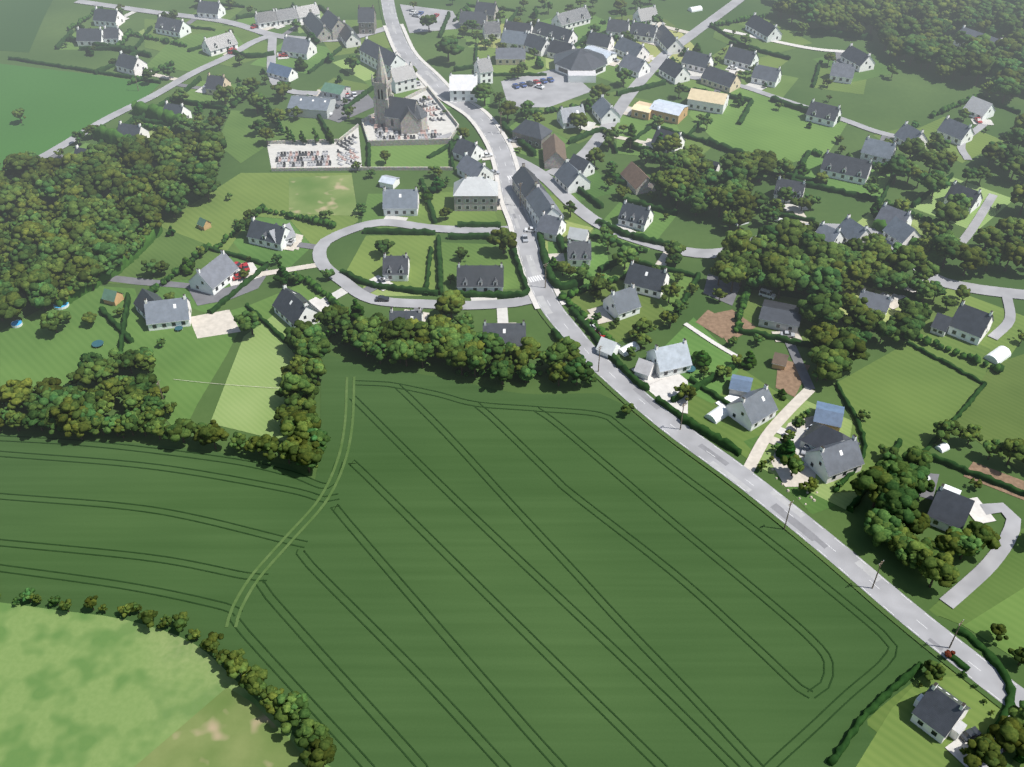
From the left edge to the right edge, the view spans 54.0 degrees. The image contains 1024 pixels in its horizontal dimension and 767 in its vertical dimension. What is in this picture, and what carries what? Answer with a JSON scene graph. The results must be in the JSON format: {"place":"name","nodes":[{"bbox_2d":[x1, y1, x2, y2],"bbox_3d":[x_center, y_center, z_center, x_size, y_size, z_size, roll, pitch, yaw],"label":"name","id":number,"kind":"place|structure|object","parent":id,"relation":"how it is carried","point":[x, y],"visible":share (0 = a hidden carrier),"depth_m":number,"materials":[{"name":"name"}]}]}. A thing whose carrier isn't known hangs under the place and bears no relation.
{"place":"outdoors","nodes":[
{"label":"outdoors","id":0,"kind":"place"},
{"bbox_2d":[0,0,1023,766],"bbox_3d":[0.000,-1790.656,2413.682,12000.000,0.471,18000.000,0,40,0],"label":"ground","id":1,"kind":"structure","parent":0,"point":[434,562],"depth_m":249.63,"materials":[{"name":"green plant"}]},
{"bbox_2d":[11,5,1010,742],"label":"objects","id":2,"kind":"object","parent":1,"relation":"on","point":[997,355],"visible":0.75,"depth_m":299.00,"materials":[{"name":"white"}]},
{"bbox_2d":[0,1,1023,766],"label":"trunks","id":3,"kind":"object","parent":1,"relation":"on","point":[608,245],"visible":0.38,"depth_m":347.61,"materials":[{"name":"brown plant"}]},
{"bbox_2d":[0,0,1023,766],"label":"foliage","id":4,"kind":"object","parent":3,"relation":"attached to","point":[86,228],"visible":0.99,"depth_m":313.31,"materials":[{"name":"green plant"}]},
{"bbox_2d":[8,1,1023,766],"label":"hedges","id":5,"kind":"object","parent":1,"relation":"on","point":[152,115],"visible":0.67,"depth_m":331.37,"materials":[{"name":"green plant"}]},
{"bbox_2d":[74,0,1002,743],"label":"buildings","id":6,"kind":"structure","parent":1,"relation":"on","point":[834,454],"depth_m":374.24,"materials":[{"name":"stone"}]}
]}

